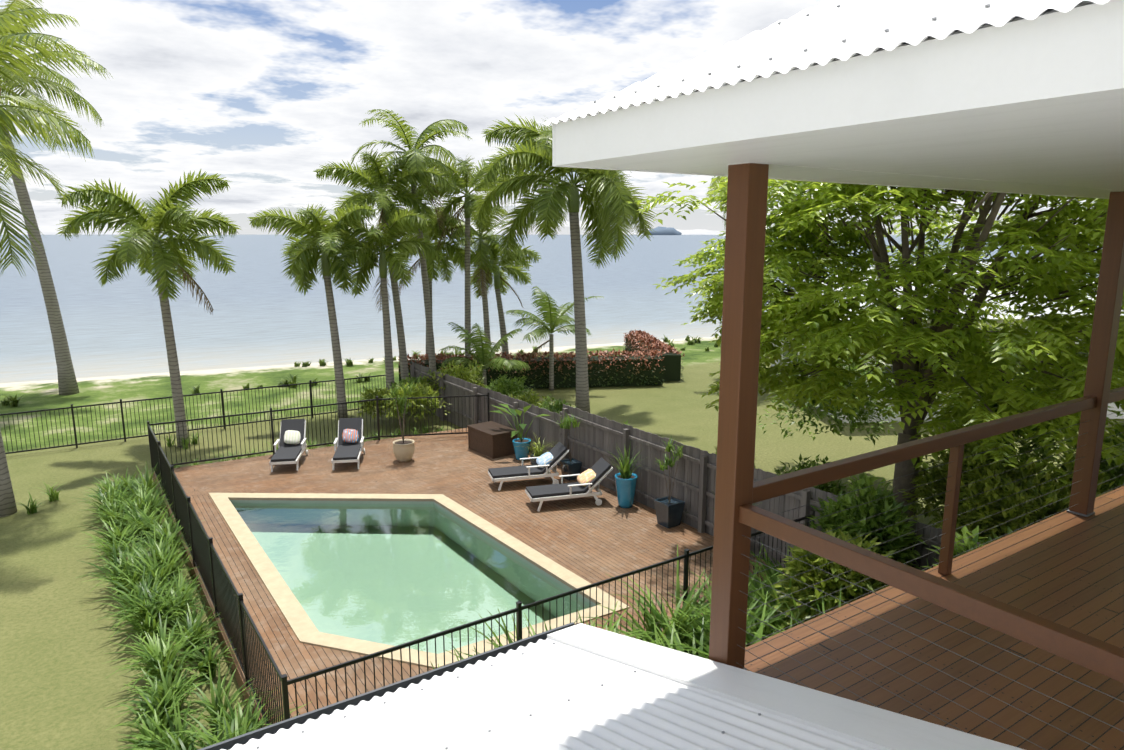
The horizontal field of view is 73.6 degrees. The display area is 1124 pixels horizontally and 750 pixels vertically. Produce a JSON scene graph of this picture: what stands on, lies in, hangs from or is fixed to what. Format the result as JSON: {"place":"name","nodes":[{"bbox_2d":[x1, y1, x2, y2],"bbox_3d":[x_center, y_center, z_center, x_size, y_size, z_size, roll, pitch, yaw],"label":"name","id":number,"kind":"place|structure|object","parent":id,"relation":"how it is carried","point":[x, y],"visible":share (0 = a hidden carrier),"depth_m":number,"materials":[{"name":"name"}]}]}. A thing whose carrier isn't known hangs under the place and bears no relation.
{"place":"outdoors","nodes":[
{"label":"outdoors","id":0,"kind":"place"},
{"bbox_2d":[0,334,763,406],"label":"dune grass","id":1,"kind":"structure","parent":0,"point":[11,401],"depth_m":34.66,"materials":[{"name":"green plant"}]},
{"bbox_2d":[516,434,551,464],"bbox_3d":[-0.561,1.897,18.586,1.090,0.901,1.096,3,11,14],"label":"potted plant","id":2,"kind":"object","parent":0,"point":[539,452],"depth_m":18.56,"materials":[{"name":"green plant"}]},
{"bbox_2d":[0,0,1094,234],"label":"sky","id":3,"kind":"structure","parent":0,"point":[260,95],"materials":[{"name":"white"}]},
{"bbox_2d":[0,235,1102,382],"bbox_3d":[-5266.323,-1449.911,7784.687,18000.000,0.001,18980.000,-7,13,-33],"label":"sea","id":4,"kind":"structure","parent":0,"point":[265,313],"depth_m":70.45,"materials":[{"name":"liquid"}]},
{"bbox_2d":[0,336,1123,749],"bbox_3d":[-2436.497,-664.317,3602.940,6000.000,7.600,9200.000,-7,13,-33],"label":"ground","id":5,"kind":"structure","parent":0,"point":[60,684],"depth_m":20.41,"materials":[{"name":"green plant"}]},
{"bbox_2d":[0,8,93,516],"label":"palm tree","id":6,"kind":"object","parent":5,"relation":"on","point":[32,116],"visible":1,"depth_m":15.35,"materials":[{"name":"green plant"}]},
{"bbox_2d":[0,0,110,394],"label":"palm tree","id":7,"kind":"object","parent":5,"relation":"on","point":[67,383],"visible":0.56,"depth_m":27.66,"materials":[{"name":"green plant"}]},
{"bbox_2d":[54,169,240,447],"bbox_3d":[-11.110,-1.784,20.984,4.636,7.760,4.594,-7,13,-33],"label":"foxtail palm","id":8,"kind":"object","parent":5,"relation":"on","point":[144,239],"visible":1,"depth_m":20.41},
{"bbox_2d":[0,375,385,453],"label":"boundary fence","id":9,"kind":"object","parent":5,"relation":"on","point":[200,394],"visible":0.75,"depth_m":22.46,"materials":[{"name":"black metal"}]},
{"bbox_2d":[9,422,444,749],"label":"border plants","id":10,"kind":"object","parent":5,"relation":"on","point":[138,502],"visible":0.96,"depth_m":11.22,"materials":[{"name":"green plant"}]},
{"bbox_2d":[247,201,380,417],"bbox_3d":[-7.512,-2.067,24.440,4.239,7.045,3.661,4,11,23],"label":"foxtail palm","id":11,"kind":"object","parent":5,"relation":"on","point":[326,242],"visible":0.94,"depth_m":23.62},
{"bbox_2d":[314,149,455,384],"bbox_3d":[-6.123,-3.212,25.701,4.233,8.833,4.013,-7,13,-33],"label":"palm","id":12,"kind":"object","parent":5,"relation":"on","point":[397,192],"visible":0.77,"depth_m":24.95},
{"bbox_2d":[330,209,445,409],"bbox_3d":[-5.706,-2.062,24.982,3.760,6.838,3.423,-7,13,-33],"label":"palm","id":13,"kind":"object","parent":5,"relation":"on","point":[415,223],"visible":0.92,"depth_m":24.43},
{"bbox_2d":[349,109,471,369],"bbox_3d":[-5.324,-3.964,26.664,4.011,9.956,4.357,-7,13,-33],"label":"palm","id":14,"kind":"object","parent":5,"relation":"on","point":[405,133],"visible":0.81,"depth_m":25.80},
{"bbox_2d":[377,204,471,359],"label":"palm","id":15,"kind":"object","parent":5,"relation":"on","point":[433,267],"visible":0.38,"depth_m":28.61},
{"bbox_2d":[152,428,783,728],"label":"pool deck","id":16,"kind":"structure","parent":5,"relation":"on","point":[588,539],"depth_m":14.96,"materials":[{"name":"brown wood"}]},
{"bbox_2d":[269,419,307,471],"bbox_3d":[-6.940,1.775,19.102,0.720,0.963,1.700,-2,11,-9],"label":"lounger","id":17,"kind":"object","parent":16,"relation":"on","point":[292,444],"visible":1,"depth_m":19.39,"materials":[{"name":"grey fabric"}]},
{"bbox_2d":[331,417,364,469],"bbox_3d":[-5.470,1.750,19.236,0.720,0.963,1.700,-2,11,-9],"label":"lounger","id":18,"kind":"object","parent":16,"relation":"on","point":[348,443],"visible":1,"depth_m":19.54,"materials":[{"name":"grey fabric"}]},
{"bbox_2d":[385,383,416,461],"bbox_3d":[-4.099,1.170,19.256,0.934,2.084,0.704,-7,13,-33],"label":"beige pot","id":19,"kind":"object","parent":16,"relation":"on","point":[403,449],"visible":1,"depth_m":19.14,"materials":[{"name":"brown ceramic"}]},
{"bbox_2d":[209,493,629,668],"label":"pool","id":20,"kind":"structure","parent":16,"relation":"in","point":[365,574],"depth_m":13.15,"materials":[{"name":"liquid"}]},
{"bbox_2d":[147,392,814,725],"bbox_3d":[-2.941,2.304,15.405,8.557,1.271,12.948,-7,13,-33],"label":"pool fence","id":21,"kind":"object","parent":16,"relation":"on","point":[226,597],"visible":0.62,"depth_m":10.60,"materials":[{"name":"black metal"}]},
{"bbox_2d":[467,421,516,458],"bbox_3d":[-1.873,1.729,20.168,0.800,0.651,1.280,-8,13,-37],"label":"storage box","id":22,"kind":"object","parent":16,"relation":"on","point":[492,439],"visible":0.88,"depth_m":19.82,"materials":[{"name":"wicker"}]},
{"bbox_2d":[490,404,549,460],"bbox_3d":[-1.183,1.390,19.352,1.150,1.615,2.166,-7,13,-33],"label":"blue pot","id":23,"kind":"object","parent":16,"relation":"on","point":[520,442],"visible":0.98,"depth_m":19.33,"materials":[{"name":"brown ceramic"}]},
{"bbox_2d":[488,442,568,490],"bbox_3d":[-0.787,2.112,17.528,1.800,0.879,0.720,-3,11,-16],"label":"lounger","id":24,"kind":"object","parent":16,"relation":"on","point":[546,462],"visible":1,"depth_m":17.40,"materials":[{"name":"grey fabric"}]},
{"bbox_2d":[525,457,612,510],"bbox_3d":[0.149,2.351,16.251,1.800,0.879,0.720,-3,11,-16],"label":"lounger","id":25,"kind":"object","parent":16,"relation":"on","point":[587,479],"visible":1,"depth_m":16.12,"materials":[{"name":"grey fabric"}]},
{"bbox_2d":[556,413,581,480],"bbox_3d":[0.135,1.647,17.815,0.695,1.675,0.674,2,11,13],"label":"square pot","id":26,"kind":"object","parent":16,"relation":"on","point":[571,466],"visible":0.98,"depth_m":17.82,"materials":[{"name":"black ceramic"}]},
{"bbox_2d":[608,441,641,507],"bbox_3d":[1.317,2.130,16.011,0.985,1.390,0.988,-7,13,-33],"label":"blue pot","id":27,"kind":"object","parent":16,"relation":"on","point":[625,480],"visible":1,"depth_m":15.95,"materials":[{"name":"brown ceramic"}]},
{"bbox_2d":[654,435,684,527],"bbox_3d":[2.123,2.108,15.036,0.675,1.791,0.657,-7,13,-33],"label":"square pot","id":28,"kind":"object","parent":16,"relation":"on","point":[669,510],"visible":1,"depth_m":14.98,"materials":[{"name":"grey ceramic"}]},
{"bbox_2d":[405,154,530,358],"bbox_3d":[-3.578,-3.726,28.330,4.703,8.874,4.627,-7,13,-33],"label":"palm","id":29,"kind":"object","parent":5,"relation":"on","point":[470,181],"visible":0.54,"depth_m":27.86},
{"bbox_2d":[439,195,525,351],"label":"palm","id":30,"kind":"object","parent":5,"relation":"on","point":[481,256],"visible":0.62,"depth_m":29.06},
{"bbox_2d":[439,322,529,387],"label":"young palm","id":31,"kind":"object","parent":5,"relation":"on","point":[480,347],"visible":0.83,"depth_m":26.77,"materials":[{"name":"green plant"}]},
{"bbox_2d":[451,231,540,355],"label":"palm","id":32,"kind":"object","parent":5,"relation":"on","point":[514,271],"visible":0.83,"depth_m":30.82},
{"bbox_2d":[396,329,684,389],"bbox_3d":[-1.012,-0.789,32.973,11.723,1.551,7.685,-1,11,-7],"label":"hedge","id":33,"kind":"object","parent":5,"relation":"on","point":[644,359],"visible":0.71,"depth_m":29.84,"materials":[{"name":"green plant"}]},
{"bbox_2d":[503,286,603,390],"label":"young palm","id":34,"kind":"object","parent":5,"relation":"on","point":[557,318],"visible":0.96,"depth_m":28.89,"materials":[{"name":"green plant"}]},
{"bbox_2d":[469,113,656,412],"bbox_3d":[0.271,-3.584,25.056,7.243,9.802,6.944,-7,13,-33],"label":"tall palm","id":35,"kind":"object","parent":5,"relation":"on","point":[546,205],"visible":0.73,"depth_m":24.11,"materials":[{"name":"green plant"}]},
{"bbox_2d":[430,542,929,668],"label":"plants","id":36,"kind":"object","parent":5,"relation":"on","point":[686,628],"visible":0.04,"depth_m":10.29,"materials":[{"name":"green plant"}]},
{"bbox_2d":[410,362,983,570],"bbox_3d":[1.416,2.029,16.618,0.171,1.865,24.353,-7,13,-33],"label":"paling fence","id":37,"kind":"object","parent":5,"relation":"on","point":[596,438],"visible":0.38,"depth_m":16.25,"materials":[{"name":"grey wood"}]},
{"bbox_2d":[356,290,1123,630],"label":"bushes","id":38,"kind":"object","parent":5,"relation":"on","point":[986,476],"visible":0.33,"depth_m":11.18,"materials":[{"name":"green plant"}]},
{"bbox_2d":[705,176,793,366],"bbox_3d":[7.987,-5.031,30.453,5.702,10.660,6.404,-7,13,-33],"label":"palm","id":39,"kind":"object","parent":5,"relation":"on","point":[714,183],"visible":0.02,"depth_m":31.68,"materials":[{"name":"green plant"}]},
{"bbox_2d":[628,176,1123,518],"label":"tree","id":40,"kind":"object","parent":5,"relation":"on","point":[920,358],"visible":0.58,"depth_m":11.23,"materials":[{"name":"green plant"}]},
{"bbox_2d":[198,622,1024,749],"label":"roof","id":41,"kind":"structure","parent":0,"point":[573,686],"depth_m":3.82,"materials":[{"name":"grey metal"}]},
{"bbox_2d":[644,226,681,234],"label":"island","id":42,"kind":"structure","parent":0,"point":[659,230],"depth_m":5802.31,"materials":[{"name":"blue"}]},
{"bbox_2d":[744,486,1123,749],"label":"deck","id":43,"kind":"structure","parent":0,"point":[1065,568],"depth_m":4.38,"materials":[{"name":"brown wood"}]},
{"bbox_2d":[709,163,1123,669],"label":"deck posts","id":44,"kind":"object","parent":43,"relation":"on","point":[747,192],"visible":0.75,"depth_m":3.94,"materials":[{"name":"brown wood"}]},
{"bbox_2d":[543,0,1123,198],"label":"roof","id":45,"kind":"structure","parent":44,"relation":"on","point":[1015,96],"depth_m":2.60,"materials":[{"name":"grey metal"}]},
{"bbox_2d":[736,410,1123,749],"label":"railing wires","id":46,"kind":"object","parent":44,"relation":"attached to","point":[908,607],"depth_m":3.89,"materials":[{"name":"grey metal"}]},
{"bbox_2d":[739,386,1123,682],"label":"deck rails","id":47,"kind":"object","parent":43,"relation":"on","point":[1086,651],"visible":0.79,"depth_m":3.58,"materials":[{"name":"brown wood"}]},
{"bbox_2d":[769,262,1123,422],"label":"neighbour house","id":48,"kind":"structure","parent":0,"point":[1111,405],"depth_m":24.28,"materials":[{"name":"white glass"}]}
]}

